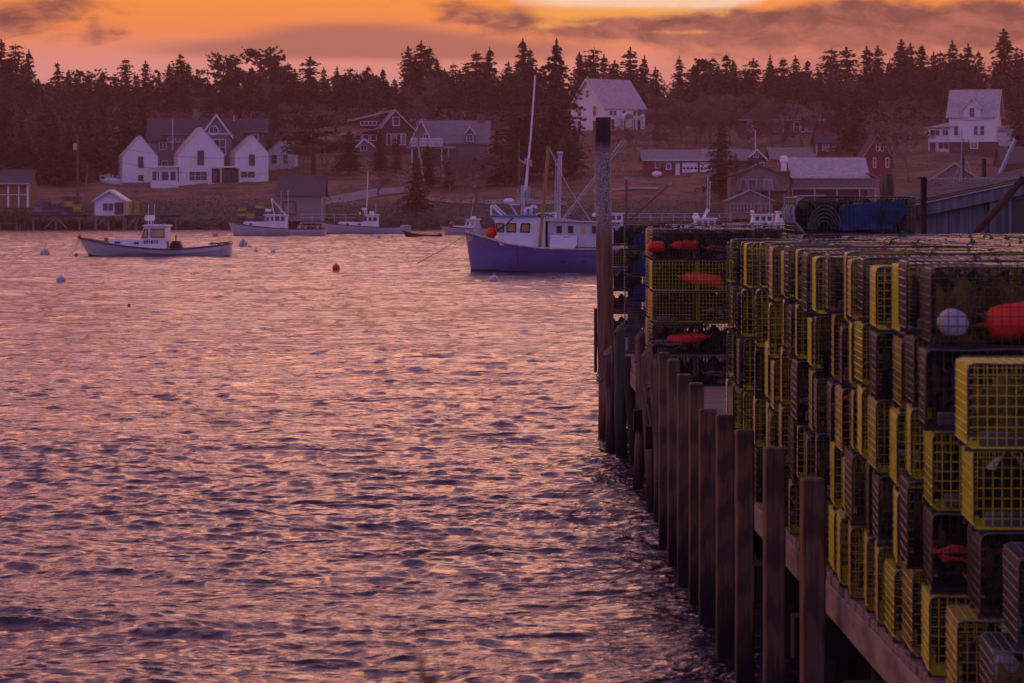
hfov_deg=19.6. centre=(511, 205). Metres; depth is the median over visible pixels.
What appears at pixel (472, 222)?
lobster boat
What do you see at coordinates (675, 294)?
lobster trap
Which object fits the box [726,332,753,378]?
lobster trap
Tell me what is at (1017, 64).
spruce tree
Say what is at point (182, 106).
spruce tree
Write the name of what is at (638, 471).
wooden pile
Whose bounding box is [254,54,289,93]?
pine tree
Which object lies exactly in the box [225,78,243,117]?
spruce tree
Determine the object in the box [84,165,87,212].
utility pole
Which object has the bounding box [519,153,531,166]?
flag
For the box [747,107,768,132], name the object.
bare tree
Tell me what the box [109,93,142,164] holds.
spruce tree
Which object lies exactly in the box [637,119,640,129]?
window
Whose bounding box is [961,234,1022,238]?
lobster trap
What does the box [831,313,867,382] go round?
lobster trap
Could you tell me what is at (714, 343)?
lobster trap
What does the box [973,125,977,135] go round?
window
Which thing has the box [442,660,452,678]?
reed
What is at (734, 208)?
window
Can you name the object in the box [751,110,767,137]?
bare tree
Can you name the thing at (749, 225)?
lobster trap
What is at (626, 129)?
bare tree
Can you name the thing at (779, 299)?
lobster trap
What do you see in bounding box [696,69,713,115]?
spruce tree
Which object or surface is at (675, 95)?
bare tree
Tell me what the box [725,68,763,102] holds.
pine tree
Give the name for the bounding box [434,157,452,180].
bare tree
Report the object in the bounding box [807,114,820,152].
utility pole
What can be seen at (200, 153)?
window
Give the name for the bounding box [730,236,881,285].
lobster trap
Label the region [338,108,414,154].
gabled house
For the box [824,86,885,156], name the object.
spruce tree
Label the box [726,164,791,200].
weathered wharf house
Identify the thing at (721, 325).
lobster trap
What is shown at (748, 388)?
lobster trap
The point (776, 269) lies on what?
lobster trap
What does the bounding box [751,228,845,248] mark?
lobster trap
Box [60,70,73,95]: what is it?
spruce tree
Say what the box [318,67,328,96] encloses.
spruce tree
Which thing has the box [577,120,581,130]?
window
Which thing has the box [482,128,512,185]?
spruce tree
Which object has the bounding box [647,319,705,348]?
lobster trap
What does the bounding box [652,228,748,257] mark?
lobster trap
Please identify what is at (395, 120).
window
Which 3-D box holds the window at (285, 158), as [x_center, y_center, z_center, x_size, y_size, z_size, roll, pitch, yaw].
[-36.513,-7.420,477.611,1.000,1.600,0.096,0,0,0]
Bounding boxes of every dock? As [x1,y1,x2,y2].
[0,223,20,229]
[30,214,86,229]
[125,215,179,229]
[235,221,266,222]
[300,214,356,227]
[628,213,731,226]
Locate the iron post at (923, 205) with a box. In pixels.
[917,177,926,233]
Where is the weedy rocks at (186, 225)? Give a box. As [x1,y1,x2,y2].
[0,219,773,229]
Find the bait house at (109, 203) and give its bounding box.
[92,189,131,229]
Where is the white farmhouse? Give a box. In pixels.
[925,84,1014,157]
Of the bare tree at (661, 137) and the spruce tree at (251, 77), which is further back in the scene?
the spruce tree at (251, 77)
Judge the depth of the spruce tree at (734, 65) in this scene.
598.90 m
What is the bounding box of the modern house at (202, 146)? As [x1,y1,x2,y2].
[118,119,268,187]
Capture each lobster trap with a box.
[72,209,81,211]
[612,222,683,245]
[612,245,645,267]
[613,268,644,290]
[613,291,644,313]
[614,315,675,336]
[624,222,707,250]
[624,250,700,275]
[624,276,700,301]
[624,301,707,327]
[625,327,707,352]
[645,224,743,257]
[645,258,723,287]
[645,287,720,317]
[645,317,730,346]
[645,346,730,360]
[647,225,744,258]
[647,259,723,288]
[647,289,739,319]
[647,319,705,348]
[649,226,752,260]
[649,260,742,291]
[649,291,736,322]
[649,322,743,354]
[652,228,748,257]
[653,261,724,288]
[653,293,727,319]
[653,324,734,350]
[653,354,733,385]
[653,355,733,378]
[655,355,724,381]
[691,221,763,233]
[692,221,768,231]
[711,224,782,231]
[716,222,783,234]
[719,223,784,231]
[726,237,816,283]
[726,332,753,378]
[726,376,747,421]
[728,284,746,331]
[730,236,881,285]
[730,286,758,331]
[733,332,761,382]
[733,383,753,429]
[734,430,734,475]
[736,339,759,388]
[737,291,760,338]
[740,237,852,292]
[741,288,771,338]
[741,389,761,428]
[743,237,835,289]
[743,392,761,431]
[744,338,762,391]
[747,225,843,238]
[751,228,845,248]
[752,236,871,295]
[753,396,777,447]
[754,296,777,339]
[754,347,775,398]
[754,386,771,439]
[754,445,762,501]
[755,340,775,385]
[756,287,785,349]
[757,450,762,485]
[759,238,924,288]
[764,340,787,402]
[765,400,787,445]
[767,240,939,292]
[768,302,801,359]
[768,410,796,469]
[769,239,945,303]
[769,293,802,342]
[770,360,789,413]
[778,403,808,463]
[780,247,923,298]
[780,346,808,406]
[781,197,904,232]
[782,232,840,238]
[782,299,811,348]
[784,196,909,232]
[784,237,972,303]
[786,460,798,525]
[786,470,796,515]
[787,195,915,233]
[788,233,850,238]
[788,304,837,365]
[789,415,813,483]
[789,478,799,534]
[790,366,813,418]
[791,357,826,425]
[792,234,852,238]
[795,242,988,303]
[795,303,843,360]
[797,233,888,238]
[797,426,829,481]
[799,477,829,530]
[802,246,1002,316]
[805,430,836,479]
[807,317,852,369]
[808,368,835,435]
[811,255,979,315]
[813,377,848,432]
[814,316,853,378]
[815,429,846,500]
[824,246,1023,313]
[826,501,847,563]
[827,378,870,441]
[828,504,861,574]
[829,441,864,509]
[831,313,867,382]
[834,384,869,456]
[836,508,872,586]
[839,324,868,388]
[840,234,965,238]
[841,232,939,238]
[842,457,871,516]
[843,244,1023,326]
[844,446,891,525]
[847,252,991,321]
[848,320,883,389]
[848,520,891,598]
[850,390,884,453]
[854,232,994,238]
[854,320,892,387]
[857,231,981,236]
[857,248,1023,322]
[857,384,918,460]
[859,233,994,238]
[863,528,900,611]
[865,461,892,535]
[867,394,930,474]
[869,264,1020,332]
[869,330,1023,399]
[872,470,929,546]
[874,540,937,626]
[876,234,1014,240]
[883,234,1023,240]
[884,557,937,641]
[887,234,1023,240]
[889,406,937,490]
[891,257,1023,337]
[892,335,1022,411]
[893,485,935,568]
[898,240,1013,241]
[898,252,1023,334]
[899,471,963,569]
[902,561,975,657]
[904,334,1022,407]
[906,403,1017,480]
[918,238,1023,247]
[918,345,1023,430]
[920,258,1023,348]
[921,583,1021,676]
[923,430,1023,512]
[923,504,1023,594]
[925,242,1023,242]
[938,238,1023,249]
[940,238,1023,249]
[945,603,1023,682]
[947,244,1023,247]
[950,233,986,233]
[955,356,1023,451]
[960,234,1023,234]
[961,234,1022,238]
[961,436,1023,531]
[963,242,1014,247]
[967,524,1023,618]
[973,235,1023,236]
[974,246,1023,255]
[979,632,1023,682]
[992,248,1023,255]
[995,236,1023,238]
[1003,249,1023,255]
[1003,542,1023,648]
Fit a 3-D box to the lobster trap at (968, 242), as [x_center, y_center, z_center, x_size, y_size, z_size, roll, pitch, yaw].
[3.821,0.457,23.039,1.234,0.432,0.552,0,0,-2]
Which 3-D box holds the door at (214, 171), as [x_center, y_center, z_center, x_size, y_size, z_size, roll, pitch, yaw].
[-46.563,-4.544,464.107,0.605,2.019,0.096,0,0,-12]
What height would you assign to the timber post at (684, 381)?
4.933 m
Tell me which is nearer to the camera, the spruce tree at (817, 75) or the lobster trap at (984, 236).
the lobster trap at (984, 236)
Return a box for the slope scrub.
[94,143,634,181]
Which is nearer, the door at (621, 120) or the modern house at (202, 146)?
the modern house at (202, 146)
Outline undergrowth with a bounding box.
[0,106,1023,156]
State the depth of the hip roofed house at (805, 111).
531.18 m
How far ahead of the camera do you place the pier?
18.00 m
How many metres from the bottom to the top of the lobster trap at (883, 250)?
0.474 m
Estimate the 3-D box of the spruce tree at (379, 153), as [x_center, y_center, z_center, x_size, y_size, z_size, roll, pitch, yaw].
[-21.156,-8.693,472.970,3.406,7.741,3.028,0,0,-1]
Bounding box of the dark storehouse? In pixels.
[989,146,1023,175]
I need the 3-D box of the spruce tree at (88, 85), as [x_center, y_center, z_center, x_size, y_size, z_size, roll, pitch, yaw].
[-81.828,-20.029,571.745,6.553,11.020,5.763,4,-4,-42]
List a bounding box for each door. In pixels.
[213,170,215,182]
[217,170,219,181]
[222,170,225,181]
[227,170,230,181]
[232,170,234,181]
[621,120,625,129]
[682,163,697,172]
[700,163,714,171]
[748,179,756,189]
[1012,199,1023,238]
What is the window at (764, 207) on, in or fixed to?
in the bait shed at (741, 205)
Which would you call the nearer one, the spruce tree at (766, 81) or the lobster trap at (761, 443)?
the lobster trap at (761, 443)
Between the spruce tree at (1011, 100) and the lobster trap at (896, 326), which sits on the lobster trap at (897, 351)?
the lobster trap at (896, 326)
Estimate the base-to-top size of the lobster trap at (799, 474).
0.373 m
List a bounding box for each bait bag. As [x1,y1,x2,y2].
[632,257,690,273]
[632,283,690,299]
[634,230,677,244]
[836,202,906,229]
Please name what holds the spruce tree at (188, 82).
on the hillside
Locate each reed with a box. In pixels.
[409,626,426,681]
[424,673,430,682]
[430,672,438,682]
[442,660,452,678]
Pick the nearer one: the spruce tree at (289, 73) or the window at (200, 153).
the window at (200, 153)
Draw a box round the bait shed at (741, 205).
[722,189,774,221]
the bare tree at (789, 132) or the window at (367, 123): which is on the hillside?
the bare tree at (789, 132)
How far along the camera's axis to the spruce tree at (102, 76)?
572.98 m
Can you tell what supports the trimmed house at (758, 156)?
on the hillside
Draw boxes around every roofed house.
[733,105,826,134]
[765,147,815,161]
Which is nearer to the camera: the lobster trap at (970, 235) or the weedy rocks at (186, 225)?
the lobster trap at (970, 235)
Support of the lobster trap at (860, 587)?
on the pier
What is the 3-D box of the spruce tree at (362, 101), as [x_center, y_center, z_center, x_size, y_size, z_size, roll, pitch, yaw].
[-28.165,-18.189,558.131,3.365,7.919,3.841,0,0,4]
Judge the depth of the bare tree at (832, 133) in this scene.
498.21 m
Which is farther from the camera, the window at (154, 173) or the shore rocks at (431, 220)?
the window at (154, 173)
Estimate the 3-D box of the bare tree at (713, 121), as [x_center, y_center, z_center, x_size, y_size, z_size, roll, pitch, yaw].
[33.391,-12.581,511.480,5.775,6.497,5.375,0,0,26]
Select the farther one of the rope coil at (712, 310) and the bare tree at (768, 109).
the bare tree at (768, 109)
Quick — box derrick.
[625,177,671,229]
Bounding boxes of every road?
[326,185,423,203]
[425,197,566,204]
[473,184,511,186]
[593,187,657,192]
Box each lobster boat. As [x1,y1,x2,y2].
[69,204,233,256]
[228,198,325,235]
[321,171,410,233]
[416,75,642,271]
[440,198,495,234]
[592,213,624,224]
[645,181,732,230]
[718,191,774,227]
[735,211,783,230]
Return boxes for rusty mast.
[953,131,974,181]
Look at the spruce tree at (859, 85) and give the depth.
548.71 m
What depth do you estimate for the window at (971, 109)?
500.59 m
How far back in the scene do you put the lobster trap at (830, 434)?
17.78 m
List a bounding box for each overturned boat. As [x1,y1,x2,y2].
[99,174,118,178]
[99,178,120,184]
[652,171,661,176]
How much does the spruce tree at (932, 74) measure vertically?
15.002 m
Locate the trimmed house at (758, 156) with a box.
[726,130,767,168]
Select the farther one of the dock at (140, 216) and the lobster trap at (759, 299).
the dock at (140, 216)
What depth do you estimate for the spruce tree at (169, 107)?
560.23 m
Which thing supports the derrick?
in the water
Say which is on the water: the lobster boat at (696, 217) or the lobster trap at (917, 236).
the lobster boat at (696, 217)
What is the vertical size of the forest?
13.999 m
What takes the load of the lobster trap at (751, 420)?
on the lobster trap at (757, 467)
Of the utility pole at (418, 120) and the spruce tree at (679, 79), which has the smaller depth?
the utility pole at (418, 120)
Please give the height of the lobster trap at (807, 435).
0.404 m
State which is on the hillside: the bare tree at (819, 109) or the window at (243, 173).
the bare tree at (819, 109)
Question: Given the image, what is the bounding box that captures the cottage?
[267,139,297,169]
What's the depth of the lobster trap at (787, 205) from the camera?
30.96 m
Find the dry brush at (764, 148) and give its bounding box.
[463,124,994,171]
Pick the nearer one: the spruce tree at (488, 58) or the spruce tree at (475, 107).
the spruce tree at (475, 107)
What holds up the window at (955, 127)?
in the white farmhouse
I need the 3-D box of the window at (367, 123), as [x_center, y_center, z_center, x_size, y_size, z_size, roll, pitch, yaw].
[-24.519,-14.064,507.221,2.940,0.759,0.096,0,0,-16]
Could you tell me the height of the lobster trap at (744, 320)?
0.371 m
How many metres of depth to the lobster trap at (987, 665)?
12.32 m
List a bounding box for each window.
[102,202,113,211]
[138,157,143,167]
[138,175,143,180]
[152,171,156,180]
[157,171,160,180]
[159,142,165,149]
[162,160,167,165]
[162,171,168,180]
[170,171,175,180]
[176,136,183,141]
[189,171,206,180]
[197,150,203,164]
[209,125,218,135]
[214,139,225,154]
[241,171,254,177]
[249,155,254,165]
[271,154,276,163]
[282,154,288,163]
[282,201,296,214]
[355,134,360,140]
[360,121,376,125]
[360,145,366,150]
[362,134,368,140]
[370,135,376,140]
[387,133,390,144]
[391,133,394,143]
[392,117,399,125]
[396,134,400,144]
[401,134,405,144]
[423,134,428,141]
[466,134,472,141]
[577,106,581,116]
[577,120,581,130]
[592,106,596,115]
[592,120,595,129]
[611,119,614,129]
[632,119,635,129]
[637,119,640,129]
[655,161,659,167]
[666,163,670,169]
[730,204,750,212]
[741,179,745,188]
[747,121,753,131]
[754,204,768,212]
[763,179,772,188]
[779,178,786,187]
[793,121,799,131]
[822,144,828,150]
[873,158,875,167]
[885,158,888,167]
[930,129,939,135]
[938,142,948,148]
[942,129,947,135]
[953,125,958,135]
[969,107,974,117]
[970,142,977,148]
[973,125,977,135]
[979,125,984,135]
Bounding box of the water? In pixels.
[0,229,870,682]
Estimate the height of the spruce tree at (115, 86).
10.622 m
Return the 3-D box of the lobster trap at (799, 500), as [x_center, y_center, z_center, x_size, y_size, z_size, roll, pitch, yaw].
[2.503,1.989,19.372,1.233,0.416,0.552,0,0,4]
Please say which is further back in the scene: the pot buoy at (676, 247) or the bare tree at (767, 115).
the bare tree at (767, 115)
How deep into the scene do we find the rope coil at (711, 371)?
36.12 m
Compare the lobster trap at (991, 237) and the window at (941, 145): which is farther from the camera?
the window at (941, 145)
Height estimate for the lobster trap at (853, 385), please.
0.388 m
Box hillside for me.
[0,123,1023,229]
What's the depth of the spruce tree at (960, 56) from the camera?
592.64 m
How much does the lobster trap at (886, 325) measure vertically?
0.378 m
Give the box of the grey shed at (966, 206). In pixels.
[885,168,1023,238]
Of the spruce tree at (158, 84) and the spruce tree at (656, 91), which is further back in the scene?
the spruce tree at (158, 84)
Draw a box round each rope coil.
[648,339,687,350]
[701,245,736,256]
[701,308,727,318]
[701,370,730,381]
[737,407,750,417]
[783,276,800,288]
[793,395,813,406]
[893,445,918,464]
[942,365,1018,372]
[972,310,988,321]
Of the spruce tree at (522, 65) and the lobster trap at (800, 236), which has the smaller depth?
the lobster trap at (800, 236)
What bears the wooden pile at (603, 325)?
in the water
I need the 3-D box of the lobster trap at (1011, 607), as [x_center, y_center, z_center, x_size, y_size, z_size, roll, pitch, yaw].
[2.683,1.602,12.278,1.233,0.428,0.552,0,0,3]
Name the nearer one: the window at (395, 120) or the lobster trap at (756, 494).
the lobster trap at (756, 494)
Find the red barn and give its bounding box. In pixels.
[856,135,892,177]
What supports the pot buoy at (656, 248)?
in the lobster trap at (713, 238)
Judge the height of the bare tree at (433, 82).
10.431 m
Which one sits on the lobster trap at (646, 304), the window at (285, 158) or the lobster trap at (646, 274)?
the lobster trap at (646, 274)
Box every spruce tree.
[0,39,16,101]
[0,43,26,89]
[0,57,20,103]
[2,50,57,114]
[14,72,38,124]
[17,64,25,87]
[46,124,99,186]
[48,61,68,110]
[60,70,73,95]
[66,73,89,123]
[72,98,116,175]
[81,76,95,112]
[90,70,113,108]
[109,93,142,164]
[110,78,118,97]
[116,60,136,96]
[128,96,148,144]
[129,75,141,120]
[130,73,147,116]
[138,60,151,106]
[155,73,165,115]
[158,77,177,117]
[163,64,172,96]
[164,54,199,105]
[171,78,192,117]
[180,62,198,115]
[198,79,217,115]
[199,82,220,117]
[217,86,229,117]
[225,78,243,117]
[241,67,259,111]
[266,102,286,149]
[275,63,296,119]
[283,69,307,122]
[286,56,329,121]
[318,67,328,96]
[323,82,331,105]
[324,67,341,118]
[328,129,367,175]
[330,72,358,124]
[332,67,366,117]
[334,74,357,124]
[353,72,365,106]
[354,88,369,118]
[362,67,378,109]
[364,74,379,94]
[368,84,380,117]
[369,127,387,172]
[376,80,394,112]
[377,67,393,104]
[387,137,404,171]
[389,78,400,106]
[391,155,440,217]
[395,91,409,121]
[396,46,413,87]
[396,55,432,124]
[399,40,434,106]
[407,46,444,119]
[420,144,444,187]
[430,91,452,119]
[433,58,444,97]
[440,162,455,188]
[441,76,471,119]
[442,63,462,107]
[442,69,469,119]
[458,78,491,119]
[461,51,496,117]
[461,65,470,82]
[470,46,498,99]
[476,99,543,182]
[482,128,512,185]
[484,80,504,126]
[486,38,544,115]
[494,61,519,109]
[505,153,522,186]
[507,90,565,180]
[515,37,591,179]
[516,78,529,122]
[526,48,544,101]
[529,84,542,122]
[539,62,567,118]
[562,129,589,179]
[564,92,573,120]
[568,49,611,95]
[569,52,583,90]
[570,58,599,96]
[596,54,611,78]
[607,60,622,78]
[614,47,652,122]
[627,71,638,93]
[635,55,651,89]
[637,80,651,121]
[645,66,667,124]
[667,56,687,97]
[679,64,693,123]
[686,80,702,124]
[693,121,737,198]
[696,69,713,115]
[702,63,732,122]
[706,56,719,107]
[715,53,735,124]
[722,61,739,87]
[726,71,760,126]
[731,153,741,174]
[743,58,769,105]
[760,73,773,98]
[761,55,778,96]
[766,59,796,104]
[784,56,809,103]
[793,72,813,109]
[801,59,814,104]
[808,69,826,107]
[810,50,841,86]
[815,83,851,132]
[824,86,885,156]
[827,61,842,100]
[828,47,861,112]
[841,45,888,121]
[844,74,879,126]
[863,61,899,124]
[868,45,897,120]
[882,39,919,125]
[885,60,895,85]
[891,57,923,123]
[905,43,920,124]
[908,65,940,125]
[914,45,932,124]
[916,51,945,123]
[918,65,946,125]
[931,52,948,77]
[938,77,953,127]
[939,40,961,83]
[951,75,965,89]
[956,43,979,89]
[956,53,965,80]
[972,50,991,89]
[980,28,1023,102]
[991,66,1005,96]
[995,80,1009,122]
[1002,93,1023,145]
[1003,51,1023,111]
[1004,89,1018,124]
[1010,65,1023,102]
[1020,53,1023,67]
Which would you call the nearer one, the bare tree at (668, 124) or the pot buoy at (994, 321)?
the pot buoy at (994, 321)
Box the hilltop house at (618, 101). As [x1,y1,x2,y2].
[568,74,647,130]
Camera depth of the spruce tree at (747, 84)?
553.49 m
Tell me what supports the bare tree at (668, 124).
on the hillside
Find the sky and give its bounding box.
[0,0,1023,114]
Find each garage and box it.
[351,138,375,154]
[639,149,727,176]
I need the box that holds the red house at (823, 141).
[810,130,848,154]
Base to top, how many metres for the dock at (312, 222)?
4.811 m
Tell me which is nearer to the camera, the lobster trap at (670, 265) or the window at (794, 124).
the lobster trap at (670, 265)
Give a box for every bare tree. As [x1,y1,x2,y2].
[245,83,284,109]
[267,136,291,145]
[277,103,304,118]
[280,118,303,144]
[286,142,319,174]
[312,104,334,119]
[318,144,338,168]
[369,170,399,196]
[393,76,453,116]
[407,99,430,125]
[415,149,450,170]
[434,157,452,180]
[443,155,498,204]
[444,155,471,178]
[447,163,475,191]
[463,150,482,181]
[467,153,506,188]
[611,126,621,143]
[617,124,635,148]
[620,131,647,156]
[635,107,669,130]
[637,86,684,97]
[639,77,683,107]
[644,111,663,133]
[645,92,662,118]
[650,129,667,149]
[651,105,692,131]
[651,126,675,149]
[657,97,678,108]
[658,107,702,142]
[664,115,685,140]
[669,99,702,146]
[685,123,707,143]
[686,101,726,144]
[687,114,722,148]
[689,120,711,145]
[700,110,729,143]
[735,122,765,149]
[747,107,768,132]
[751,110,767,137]
[752,114,786,146]
[753,111,778,133]
[754,97,805,142]
[774,118,801,146]
[776,104,803,136]
[790,111,821,146]
[803,119,833,143]
[809,101,837,132]
[824,75,871,101]
[826,127,847,152]
[827,149,846,156]
[864,123,935,182]
[865,121,922,167]
[879,100,907,127]
[892,94,920,123]
[921,98,946,125]
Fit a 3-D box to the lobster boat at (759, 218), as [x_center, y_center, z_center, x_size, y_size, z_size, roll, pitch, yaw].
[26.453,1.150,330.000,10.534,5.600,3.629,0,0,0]
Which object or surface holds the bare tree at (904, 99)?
on the hillside
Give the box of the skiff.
[402,230,441,236]
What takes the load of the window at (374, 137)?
in the gabled house at (385, 120)
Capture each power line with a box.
[79,133,417,174]
[80,121,413,157]
[80,142,416,188]
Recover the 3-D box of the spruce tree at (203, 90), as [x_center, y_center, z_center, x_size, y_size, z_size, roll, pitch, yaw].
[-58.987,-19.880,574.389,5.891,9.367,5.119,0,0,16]
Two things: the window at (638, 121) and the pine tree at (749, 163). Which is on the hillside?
the pine tree at (749, 163)
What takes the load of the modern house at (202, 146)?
on the hillside
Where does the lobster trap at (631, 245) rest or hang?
on the lobster trap at (631, 267)
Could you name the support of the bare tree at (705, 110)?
on the hillside
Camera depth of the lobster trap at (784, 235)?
31.67 m
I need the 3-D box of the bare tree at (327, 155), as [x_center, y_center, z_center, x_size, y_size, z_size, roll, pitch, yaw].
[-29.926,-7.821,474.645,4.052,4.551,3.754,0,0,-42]
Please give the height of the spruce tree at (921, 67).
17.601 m
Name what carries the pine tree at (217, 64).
on the hillside
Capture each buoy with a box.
[40,246,49,255]
[56,273,65,282]
[239,238,246,246]
[332,262,339,269]
[485,228,496,238]
[489,275,498,280]
[648,241,664,251]
[667,333,710,345]
[671,240,696,250]
[677,272,726,286]
[933,540,1002,579]
[937,308,968,337]
[976,302,1023,341]
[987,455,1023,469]
[989,647,1018,680]
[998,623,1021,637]
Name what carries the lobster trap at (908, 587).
on the pier
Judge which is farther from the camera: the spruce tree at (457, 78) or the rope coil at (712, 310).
the spruce tree at (457, 78)
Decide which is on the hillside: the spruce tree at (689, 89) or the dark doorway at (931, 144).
the spruce tree at (689, 89)
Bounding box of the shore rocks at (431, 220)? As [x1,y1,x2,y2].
[0,215,774,226]
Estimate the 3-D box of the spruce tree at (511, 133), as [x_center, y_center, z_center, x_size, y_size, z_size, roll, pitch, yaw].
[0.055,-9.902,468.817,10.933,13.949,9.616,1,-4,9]
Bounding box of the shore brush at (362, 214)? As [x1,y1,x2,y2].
[0,189,877,222]
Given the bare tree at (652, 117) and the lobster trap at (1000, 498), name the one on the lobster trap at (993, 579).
the lobster trap at (1000, 498)
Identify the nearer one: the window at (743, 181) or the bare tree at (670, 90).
the window at (743, 181)
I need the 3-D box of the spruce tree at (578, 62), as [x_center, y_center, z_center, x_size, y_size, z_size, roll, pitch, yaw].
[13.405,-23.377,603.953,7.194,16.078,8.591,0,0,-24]
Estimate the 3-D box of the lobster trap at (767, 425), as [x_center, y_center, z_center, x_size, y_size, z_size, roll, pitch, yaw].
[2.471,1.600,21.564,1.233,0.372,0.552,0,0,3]
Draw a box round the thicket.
[0,95,166,179]
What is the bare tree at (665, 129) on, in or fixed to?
on the hillside
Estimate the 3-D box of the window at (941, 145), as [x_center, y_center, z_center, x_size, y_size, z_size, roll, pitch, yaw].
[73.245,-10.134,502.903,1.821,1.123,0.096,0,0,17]
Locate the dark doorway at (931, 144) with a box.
[930,143,934,150]
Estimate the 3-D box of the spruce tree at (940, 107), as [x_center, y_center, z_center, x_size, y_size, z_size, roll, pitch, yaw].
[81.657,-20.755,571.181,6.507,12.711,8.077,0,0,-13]
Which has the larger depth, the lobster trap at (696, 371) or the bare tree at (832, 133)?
the bare tree at (832, 133)
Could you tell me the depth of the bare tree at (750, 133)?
507.80 m
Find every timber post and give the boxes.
[658,352,669,549]
[667,359,679,564]
[677,374,691,583]
[689,382,703,603]
[698,408,716,625]
[716,414,733,658]
[735,429,753,682]
[763,446,785,682]
[800,477,825,682]
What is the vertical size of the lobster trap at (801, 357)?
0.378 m
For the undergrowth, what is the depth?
546.28 m
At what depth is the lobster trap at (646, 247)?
38.09 m
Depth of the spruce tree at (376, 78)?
593.42 m
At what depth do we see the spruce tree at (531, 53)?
590.26 m
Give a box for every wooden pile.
[594,117,613,437]
[603,345,614,452]
[614,321,627,456]
[622,356,634,462]
[632,329,643,487]
[642,345,653,510]
[650,360,657,522]
[879,174,893,200]
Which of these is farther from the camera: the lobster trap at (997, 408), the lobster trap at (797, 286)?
the lobster trap at (797, 286)
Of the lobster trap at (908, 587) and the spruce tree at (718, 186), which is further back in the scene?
the spruce tree at (718, 186)
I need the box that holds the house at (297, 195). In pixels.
[275,172,327,227]
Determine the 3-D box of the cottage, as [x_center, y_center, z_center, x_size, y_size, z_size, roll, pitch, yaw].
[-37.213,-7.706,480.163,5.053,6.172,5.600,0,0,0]
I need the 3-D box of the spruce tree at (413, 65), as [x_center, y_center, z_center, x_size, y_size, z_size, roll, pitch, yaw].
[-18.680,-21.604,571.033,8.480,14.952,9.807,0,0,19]
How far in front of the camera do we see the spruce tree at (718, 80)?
564.99 m
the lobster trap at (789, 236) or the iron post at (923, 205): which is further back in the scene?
the iron post at (923, 205)
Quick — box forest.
[0,64,1023,124]
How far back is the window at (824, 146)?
498.27 m
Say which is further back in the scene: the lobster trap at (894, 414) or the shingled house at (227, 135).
the shingled house at (227, 135)
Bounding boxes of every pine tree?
[192,68,209,95]
[199,51,250,100]
[214,61,252,95]
[225,46,283,92]
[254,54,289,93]
[274,113,357,173]
[483,74,522,125]
[677,58,714,102]
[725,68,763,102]
[744,157,753,168]
[762,70,785,97]
[932,61,966,99]
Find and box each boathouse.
[0,170,40,229]
[927,162,977,187]
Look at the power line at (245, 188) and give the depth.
446.46 m
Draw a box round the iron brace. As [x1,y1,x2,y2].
[971,175,1023,232]
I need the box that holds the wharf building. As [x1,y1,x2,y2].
[777,155,877,206]
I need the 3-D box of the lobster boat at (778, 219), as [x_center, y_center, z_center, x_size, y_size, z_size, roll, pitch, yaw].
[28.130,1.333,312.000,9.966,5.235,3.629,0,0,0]
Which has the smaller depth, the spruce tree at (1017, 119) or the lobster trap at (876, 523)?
the lobster trap at (876, 523)
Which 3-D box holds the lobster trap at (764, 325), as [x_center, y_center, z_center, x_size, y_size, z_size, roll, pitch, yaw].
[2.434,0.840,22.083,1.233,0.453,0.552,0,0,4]
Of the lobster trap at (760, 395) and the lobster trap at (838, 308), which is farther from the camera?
the lobster trap at (760, 395)
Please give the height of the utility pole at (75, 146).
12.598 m
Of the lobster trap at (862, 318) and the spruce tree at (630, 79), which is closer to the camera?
the lobster trap at (862, 318)
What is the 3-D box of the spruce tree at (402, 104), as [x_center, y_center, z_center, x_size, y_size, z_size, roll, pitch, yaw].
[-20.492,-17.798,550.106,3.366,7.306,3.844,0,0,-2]
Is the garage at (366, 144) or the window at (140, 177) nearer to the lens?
the window at (140, 177)
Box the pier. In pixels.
[597,337,961,682]
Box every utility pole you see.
[73,135,78,204]
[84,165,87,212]
[411,118,425,185]
[418,146,426,194]
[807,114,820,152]
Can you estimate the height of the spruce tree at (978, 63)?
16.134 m
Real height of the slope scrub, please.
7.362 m
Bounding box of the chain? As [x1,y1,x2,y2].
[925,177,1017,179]
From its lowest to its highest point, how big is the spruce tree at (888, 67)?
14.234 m
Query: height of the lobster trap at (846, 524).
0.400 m
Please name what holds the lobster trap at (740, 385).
on the lobster trap at (757, 402)
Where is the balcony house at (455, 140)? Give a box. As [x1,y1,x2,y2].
[406,114,490,166]
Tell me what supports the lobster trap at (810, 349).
on the lobster trap at (812, 430)
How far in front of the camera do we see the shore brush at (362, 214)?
438.78 m
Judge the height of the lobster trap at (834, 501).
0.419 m
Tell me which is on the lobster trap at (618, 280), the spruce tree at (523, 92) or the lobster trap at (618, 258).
the lobster trap at (618, 258)
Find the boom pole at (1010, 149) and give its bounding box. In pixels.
[982,135,1018,176]
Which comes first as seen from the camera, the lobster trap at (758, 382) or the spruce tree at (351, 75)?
the lobster trap at (758, 382)
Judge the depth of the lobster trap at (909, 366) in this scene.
14.54 m
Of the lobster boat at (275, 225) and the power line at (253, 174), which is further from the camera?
the power line at (253, 174)
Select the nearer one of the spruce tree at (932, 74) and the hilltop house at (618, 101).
the hilltop house at (618, 101)
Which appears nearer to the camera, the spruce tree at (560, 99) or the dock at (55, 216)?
the dock at (55, 216)
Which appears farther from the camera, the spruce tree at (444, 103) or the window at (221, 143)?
the spruce tree at (444, 103)
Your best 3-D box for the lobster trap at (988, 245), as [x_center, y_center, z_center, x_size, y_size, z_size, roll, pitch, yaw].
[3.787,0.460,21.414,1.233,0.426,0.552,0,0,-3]
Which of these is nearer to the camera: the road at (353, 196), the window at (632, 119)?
the road at (353, 196)
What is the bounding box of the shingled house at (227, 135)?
[146,109,268,165]

